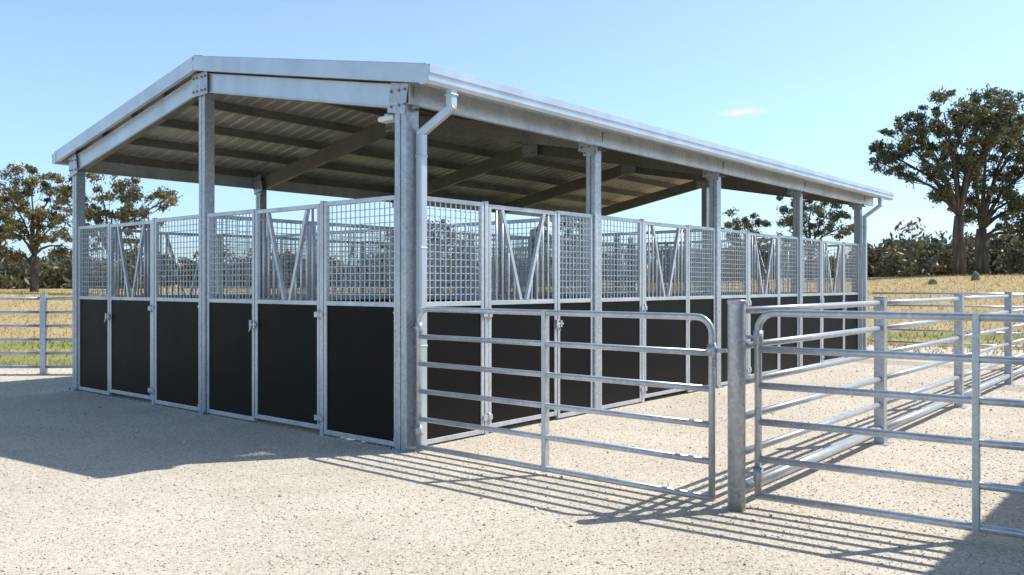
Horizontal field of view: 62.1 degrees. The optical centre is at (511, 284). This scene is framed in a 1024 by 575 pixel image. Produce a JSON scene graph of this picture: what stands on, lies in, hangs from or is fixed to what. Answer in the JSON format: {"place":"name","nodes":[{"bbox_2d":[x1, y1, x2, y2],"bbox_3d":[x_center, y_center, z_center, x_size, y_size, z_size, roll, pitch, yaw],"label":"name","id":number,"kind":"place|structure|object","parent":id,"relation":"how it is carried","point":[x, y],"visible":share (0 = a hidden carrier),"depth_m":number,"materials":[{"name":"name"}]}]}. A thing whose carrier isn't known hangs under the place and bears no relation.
{"place":"outdoors","nodes":[
{"label":"outdoors","id":0,"kind":"place"},
{"bbox_2d":[0,345,1023,574],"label":"gravel yard","id":1,"kind":"structure","parent":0,"point":[381,548],"depth_m":5.82,"materials":[{"name":"beige gravel"}]},
{"bbox_2d":[0,293,143,374],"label":"pipe rail fence","id":2,"kind":"object","parent":1,"relation":"on","point":[43,339],"visible":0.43,"depth_m":13.67,"materials":[{"name":"silver metal"}]},
{"bbox_2d":[52,55,893,452],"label":"horse stable","id":3,"kind":"structure","parent":1,"relation":"on","point":[410,141],"depth_m":10.12,"materials":[{"name":"metal"}]},
{"bbox_2d":[727,300,745,511],"bbox_3d":[1.439,0.800,5.450,0.118,1.400,0.118,0,0,0],"label":"gate post","id":4,"kind":"object","parent":1,"relation":"on","point":[736,405],"visible":0.94,"depth_m":5.40,"materials":[{"name":"silver metal"}]},
{"bbox_2d":[412,307,726,501],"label":"farm gate","id":5,"kind":"structure","parent":4,"relation":"attached to","point":[711,350],"depth_m":6.29,"materials":[{"name":"silver metal"}]},
{"bbox_2d":[746,292,1023,491],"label":"pipe rail fence","id":6,"kind":"object","parent":1,"relation":"on","point":[880,328],"visible":0.88,"depth_m":7.68,"materials":[{"name":"silver metal"}]},
{"bbox_2d":[871,292,1023,347],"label":"pipe rail fence","id":7,"kind":"object","parent":1,"relation":"on","point":[1014,333],"visible":0.49,"depth_m":15.55,"materials":[{"name":"silver metal"}]},
{"bbox_2d":[0,272,1023,364],"bbox_3d":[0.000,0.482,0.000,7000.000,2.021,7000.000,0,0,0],"label":"grass field","id":8,"kind":"structure","parent":0,"point":[31,359],"depth_m":31.36,"materials":[{"name":"beige plant"}]},
{"bbox_2d":[0,185,43,248],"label":"gum tree","id":9,"kind":"object","parent":8,"relation":"on","point":[8,208],"visible":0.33,"depth_m":46.99,"materials":[{"name":"green plant"}]},
{"bbox_2d":[0,162,71,291],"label":"gum tree","id":10,"kind":"object","parent":8,"relation":"on","point":[38,214],"visible":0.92,"depth_m":44.87,"materials":[{"name":"green plant"}]},
{"bbox_2d":[50,173,182,293],"bbox_3d":[-19.959,-2.782,43.032,6.247,6.704,3.236,0,0,0],"label":"gum tree","id":11,"kind":"object","parent":8,"relation":"on","point":[124,213],"visible":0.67,"depth_m":42.65,"materials":[{"name":"green plant"}]},
{"bbox_2d":[377,218,467,258],"bbox_3d":[-6.235,-2.486,62.067,7.454,5.831,4.394,0,0,0],"label":"gum tree","id":12,"kind":"object","parent":8,"relation":"on","point":[443,221],"visible":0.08,"depth_m":61.99,"materials":[{"name":"green plant"}]},
{"bbox_2d":[0,217,1023,288],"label":"distant tree line","id":13,"kind":"object","parent":8,"relation":"on","point":[912,256],"visible":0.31,"depth_m":69.66,"materials":[{"name":"green plant"}]},
{"bbox_2d":[532,220,579,260],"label":"gum tree","id":14,"kind":"object","parent":8,"relation":"on","point":[545,230],"visible":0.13,"depth_m":65.82,"materials":[{"name":"green plant"}]},
{"bbox_2d":[721,207,773,269],"bbox_3d":[16.601,-2.780,59.888,3.963,5.379,2.915,0,0,0],"label":"gum tree","id":15,"kind":"object","parent":8,"relation":"on","point":[746,224],"visible":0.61,"depth_m":59.74,"materials":[{"name":"green plant"}]},
{"bbox_2d":[774,196,853,279],"bbox_3d":[19.710,-3.233,55.217,5.891,6.105,3.475,0,0,0],"label":"gum tree","id":16,"kind":"object","parent":8,"relation":"on","point":[820,213],"visible":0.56,"depth_m":54.92,"materials":[{"name":"green plant"}]},
{"bbox_2d":[928,279,937,284],"bbox_3d":[20.296,-0.096,41.012,0.427,0.333,0.294,0,0,0],"label":"field rock","id":17,"kind":"object","parent":8,"relation":"on","point":[931,281],"visible":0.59,"depth_m":40.91,"materials":[{"name":"grey stone"}]},
{"bbox_2d":[866,84,1023,275],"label":"gum tree","id":18,"kind":"object","parent":8,"relation":"on","point":[975,114],"visible":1,"depth_m":49.75,"materials":[{"name":"green plant"}]},
{"bbox_2d":[971,271,979,279],"bbox_3d":[22.899,-0.376,42.003,0.413,0.560,0.303,0,0,0],"label":"field rock","id":19,"kind":"object","parent":8,"relation":"on","point":[975,275],"visible":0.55,"depth_m":41.90,"materials":[{"name":"grey stone"}]},
{"bbox_2d":[934,86,1023,275],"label":"gum tree","id":20,"kind":"object","parent":8,"relation":"on","point":[984,214],"visible":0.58,"depth_m":52.14,"materials":[{"name":"green plant"}]},
{"bbox_3d":[4.190,0.800,3.675,0.118,1.400,0.118,0,0,0],"label":"gate post","id":21,"kind":"object","parent":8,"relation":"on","visible":0},
{"bbox_2d":[746,310,1023,538],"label":"farm gate","id":22,"kind":"structure","parent":21,"relation":"attached to","point":[976,442],"depth_m":5.01,"materials":[{"name":"silver metal"}]},
{"bbox_2d":[0,0,1023,276],"label":"sky","id":23,"kind":"structure","parent":0,"point":[808,84],"materials":[{"name":"blue"}]}
]}

